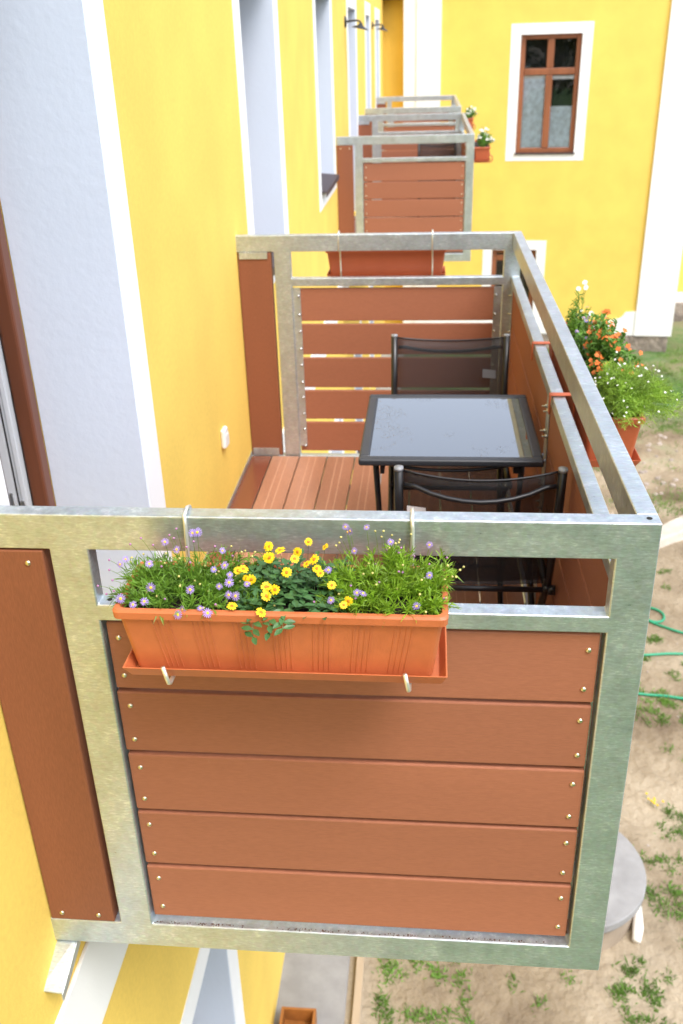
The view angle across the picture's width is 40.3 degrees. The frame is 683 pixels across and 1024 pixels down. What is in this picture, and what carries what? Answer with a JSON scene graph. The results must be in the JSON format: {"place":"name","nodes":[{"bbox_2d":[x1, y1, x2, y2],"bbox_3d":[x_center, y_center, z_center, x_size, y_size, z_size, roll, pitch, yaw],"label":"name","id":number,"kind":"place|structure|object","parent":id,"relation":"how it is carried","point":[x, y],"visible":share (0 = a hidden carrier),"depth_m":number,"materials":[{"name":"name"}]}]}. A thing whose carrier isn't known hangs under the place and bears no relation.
{"place":"outdoors","nodes":[
{"label":"outdoors","id":0,"kind":"place"},
{"bbox_2d":[274,354,403,1023],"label":"path","id":1,"kind":"structure","parent":0,"point":[319,983],"depth_m":5.87,"materials":[{"name":"grey concrete"}]},
{"bbox_2d":[279,1006,316,1023],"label":"wooden crate","id":2,"kind":"object","parent":1,"relation":"on","point":[293,1015],"visible":1,"depth_m":5.62,"materials":[{"name":"brown wood"}]},
{"bbox_2d":[344,321,682,1023],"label":"ground","id":3,"kind":"structure","parent":0,"point":[654,771],"depth_m":6.24,"materials":[{"name":"soil"}]},
{"bbox_2d":[0,0,384,1023],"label":"yellow house","id":4,"kind":"structure","parent":3,"relation":"on","point":[156,156],"depth_m":2.92,"materials":[{"name":"paint"}]},
{"bbox_2d":[0,207,54,505],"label":"door","id":5,"kind":"structure","parent":4,"relation":"in","point":[23,458],"depth_m":2.78,"materials":[{"name":"brown wood"}]},
{"bbox_2d":[220,426,229,448],"bbox_3d":[-0.499,-0.320,3.985,0.025,0.087,0.065,1,27,5],"label":"socket cover","id":6,"kind":"object","parent":4,"relation":"attached to","point":[224,432],"visible":1,"depth_m":3.96,"materials":[{"name":"white plastic"}]},
{"bbox_2d":[272,252,274,275],"bbox_3d":[-0.485,-1.412,5.217,0.285,0.064,1.038,1,27,5],"label":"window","id":7,"kind":"structure","parent":4,"relation":"in","point":[272,252],"depth_m":5.07,"materials":[{"name":"wood"}]},
{"bbox_2d":[321,173,338,196],"bbox_3d":[-0.212,-2.841,8.051,0.285,0.064,1.148,1,27,5],"label":"window","id":8,"kind":"structure","parent":4,"relation":"in","point":[328,181],"depth_m":8.09,"materials":[{"name":"wood"}]},
{"bbox_2d":[0,231,662,1000],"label":"balcony","id":9,"kind":"structure","parent":4,"relation":"attached to","point":[476,795],"depth_m":1.99,"materials":[{"name":"wood"}]},
{"bbox_2d":[112,505,448,691],"bbox_3d":[-0.095,0.143,1.637,0.559,0.235,0.258,1,27,5],"label":"flower box","id":10,"kind":"object","parent":9,"relation":"attached to","point":[408,650],"visible":0.74,"depth_m":1.56,"materials":[{"name":"plastic"}]},
{"bbox_2d":[97,527,279,622],"bbox_3d":[-0.248,0.107,1.593,0.324,0.141,0.194,1,27,5],"label":"daisy plant","id":11,"kind":"object","parent":10,"relation":"in","point":[204,577],"visible":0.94,"depth_m":1.59,"materials":[{"name":"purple plant"}]},
{"bbox_2d":[227,538,354,644],"bbox_3d":[-0.079,0.114,1.567,0.213,0.122,0.215,1,27,5],"label":"creeping zinnia","id":12,"kind":"object","parent":10,"relation":"in","point":[288,580],"visible":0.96,"depth_m":1.56,"materials":[{"name":"yellow plant"}]},
{"bbox_2d":[311,524,464,626],"bbox_3d":[0.076,0.103,1.561,0.264,0.140,0.192,1,27,5],"label":"daisy plant","id":13,"kind":"object","parent":10,"relation":"in","point":[398,575],"visible":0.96,"depth_m":1.56,"materials":[{"name":"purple plant"}]},
{"bbox_2d":[155,921,543,942],"bbox_3d":[0.011,0.970,2.146,0.903,0.002,0.009,1,27,5],"label":"grit","id":14,"kind":"object","parent":9,"relation":"on","point":[338,931],"visible":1,"depth_m":2.15,"materials":[{"name":"grey"}]},
{"bbox_2d":[325,229,446,275],"bbox_3d":[0.207,-1.198,4.301,0.559,0.242,0.258,1,27,5],"label":"flower box","id":15,"kind":"object","parent":9,"relation":"attached to","point":[393,263],"visible":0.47,"depth_m":4.28,"materials":[{"name":"brown plastic"}]},
{"bbox_2d":[388,334,510,574],"bbox_3d":[0.406,-0.201,3.519,0.466,0.833,0.556,1,27,5],"label":"folding chair","id":16,"kind":"object","parent":9,"relation":"on","point":[486,372],"visible":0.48,"depth_m":3.58,"materials":[{"name":"black"}]},
{"bbox_2d":[358,394,543,603],"bbox_3d":[0.361,0.029,3.200,0.554,0.708,0.592,1,27,5],"label":"bistro table","id":17,"kind":"object","parent":9,"relation":"on","point":[483,432],"visible":0.86,"depth_m":2.98,"materials":[{"name":"grey"}]},
{"bbox_2d":[394,465,567,604],"bbox_3d":[0.393,0.154,2.811,0.466,0.833,0.556,1,27,5],"label":"folding chair","id":18,"kind":"object","parent":9,"relation":"on","point":[544,573],"visible":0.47,"depth_m":2.48,"materials":[{"name":"black metal"}]},
{"bbox_2d":[531,322,645,466],"bbox_3d":[0.773,-0.397,3.000,0.267,0.174,0.982,1,27,5],"label":"flower box","id":19,"kind":"object","parent":9,"relation":"attached to","point":[629,435],"visible":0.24,"depth_m":2.61,"materials":[{"name":"brown plastic"}]},
{"bbox_2d":[565,280,593,340],"bbox_3d":[0.823,-0.690,3.200,0.116,0.204,0.312,5,27,14],"label":"cosmos plant","id":20,"kind":"object","parent":19,"relation":"on","point":[573,324],"visible":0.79,"depth_m":3.21,"materials":[{"name":"green plant"}]},
{"bbox_2d":[574,306,610,359],"bbox_3d":[0.827,-0.583,3.030,0.144,0.167,0.240,1,27,5],"label":"lobelia plant","id":21,"kind":"object","parent":19,"relation":"in","point":[579,338],"visible":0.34,"depth_m":3.03,"materials":[{"name":"green plant"}]},
{"bbox_2d":[581,309,643,380],"bbox_3d":[0.828,-0.513,2.839,0.193,0.210,0.398,1,27,5],"label":"nemesia plant","id":22,"kind":"object","parent":19,"relation":"in","point":[602,344],"visible":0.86,"depth_m":2.80,"materials":[{"name":"orange plant"}]},
{"bbox_2d":[592,351,682,429],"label":"baby breath plant","id":23,"kind":"object","parent":19,"relation":"on","point":[621,392],"visible":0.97,"depth_m":2.56,"materials":[{"name":"green plant"}]},
{"bbox_2d":[344,16,368,30],"bbox_3d":[0.152,-4.912,9.343,0.241,0.140,0.180,1,27,5],"label":"wall lamp","id":24,"kind":"object","parent":4,"relation":"attached to","point":[359,25],"visible":1,"depth_m":9.32,"materials":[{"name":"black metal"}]},
{"bbox_2d":[372,21,386,30],"bbox_3d":[0.566,-7.119,13.631,0.241,0.140,0.180,1,27,5],"label":"wall lamp","id":25,"kind":"object","parent":4,"relation":"attached to","point":[382,28],"visible":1,"depth_m":13.61,"materials":[{"name":"grey metal"}]},
{"bbox_2d":[336,113,474,260],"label":"balcony","id":26,"kind":"structure","parent":4,"relation":"attached to","point":[395,189],"depth_m":8.84,"materials":[{"name":"wood"}]},
{"bbox_2d":[417,143,456,216],"bbox_3d":[1.097,-3.821,10.699,0.466,0.833,0.556,1,27,5],"label":"folding chair","id":27,"kind":"object","parent":26,"relation":"on","point":[424,148],"visible":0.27,"depth_m":10.76,"materials":[{"name":"black"}]},
{"bbox_2d":[464,140,492,162],"bbox_3d":[1.408,-3.705,9.561,0.272,0.162,0.802,1,27,5],"label":"flower box","id":28,"kind":"object","parent":26,"relation":"attached to","point":[481,154],"visible":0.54,"depth_m":9.22,"materials":[{"name":"brown plastic"}]},
{"bbox_2d":[476,126,494,146],"bbox_3d":[1.433,-3.727,9.234,0.206,0.205,0.342,1,27,5],"label":"white flowering plant","id":29,"kind":"object","parent":28,"relation":"on","point":[483,139],"visible":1,"depth_m":9.20,"materials":[{"name":"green plant"}]},
{"bbox_2d":[365,95,460,181],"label":"balcony","id":30,"kind":"structure","parent":4,"relation":"attached to","point":[401,126],"depth_m":12.46,"materials":[{"name":"metal"}]},
{"bbox_2d":[464,116,475,129],"bbox_3d":[1.743,-5.473,13.066,0.267,0.162,0.802,1,27,5],"label":"flower box","id":31,"kind":"object","parent":30,"relation":"attached to","point":[470,120],"visible":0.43,"depth_m":12.71,"materials":[{"name":"brown plastic"}]},
{"bbox_2d":[465,106,477,117],"bbox_3d":[1.774,-5.473,12.741,0.229,0.186,0.332,1,27,5],"label":"white flowering plant","id":32,"kind":"object","parent":31,"relation":"on","point":[470,113],"visible":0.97,"depth_m":12.71,"materials":[{"name":"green plant"}]},
{"bbox_2d":[351,957,364,1023],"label":"edging board","id":33,"kind":"object","parent":3,"relation":"on","point":[357,997],"depth_m":5.79,"materials":[{"name":"beige wood"}]},
{"bbox_2d":[383,0,682,351],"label":"yellow wing","id":34,"kind":"structure","parent":3,"relation":"on","point":[578,179],"depth_m":16.86,"materials":[{"name":"yellow paint"}]},
{"bbox_2d":[491,250,535,307],"bbox_3d":[3.409,-4.490,18.568,1.036,1.813,0.645,3,27,10],"label":"door","id":35,"kind":"structure","parent":34,"relation":"in","point":[497,255],"depth_m":18.33,"materials":[{"name":"brown wood"}]},
{"bbox_2d":[514,33,582,154],"bbox_3d":[3.744,-7.589,16.883,1.246,2.143,0.730,3,27,10],"label":"window","id":36,"kind":"structure","parent":34,"relation":"in","point":[549,72],"depth_m":16.79,"materials":[{"name":"brown wood"}]},
{"bbox_2d":[601,832,645,951],"bbox_3d":[1.534,2.660,6.441,1.040,0.607,1.040,1,27,5],"label":"concrete well","id":37,"kind":"object","parent":3,"relation":"on","point":[627,890],"visible":0.19,"depth_m":6.11,"materials":[{"name":"grey concrete"}]},
{"bbox_2d":[632,906,643,943],"bbox_3d":[1.971,2.731,6.184,0.071,0.085,0.296,6,28,15],"label":"pipe stub","id":38,"kind":"object","parent":3,"relation":"on","point":[637,926],"visible":0.81,"depth_m":6.12,"materials":[{"name":"white"}]},
{"bbox_2d":[609,418,678,846],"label":"gravel","id":39,"kind":"structure","parent":3,"relation":"on","point":[656,478],"depth_m":12.91,"materials":[{"name":"beige gravel"}]},
{"bbox_2d":[645,792,663,805],"bbox_3d":[2.404,2.238,7.180,0.151,0.055,0.082,19,34,36],"label":"wild flower","id":40,"kind":"object","parent":3,"relation":"on","point":[654,798],"visible":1,"depth_m":7.16,"materials":[{"name":"yellow plant"}]},
{"bbox_2d":[638,607,682,699],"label":"garden hose","id":41,"kind":"object","parent":3,"relation":"on","point":[664,653],"visible":0.45,"depth_m":8.89,"materials":[{"name":"green rubber"}]},
{"bbox_2d":[659,515,682,548],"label":"timber beam","id":42,"kind":"structure","parent":3,"relation":"on","point":[672,532],"depth_m":11.02,"materials":[{"name":"beige wood"}]},
{"bbox_2d":[673,250,682,321],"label":"yellow outbuilding","id":43,"kind":"structure","parent":3,"relation":"on","point":[678,313],"depth_m":19.98,"materials":[{"name":"paint"}]},
{"bbox_2d":[370,348,682,1023],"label":"grass","id":44,"kind":"structure","parent":0,"point":[628,970],"depth_m":6.00,"materials":[{"name":"green plant"}]}
]}

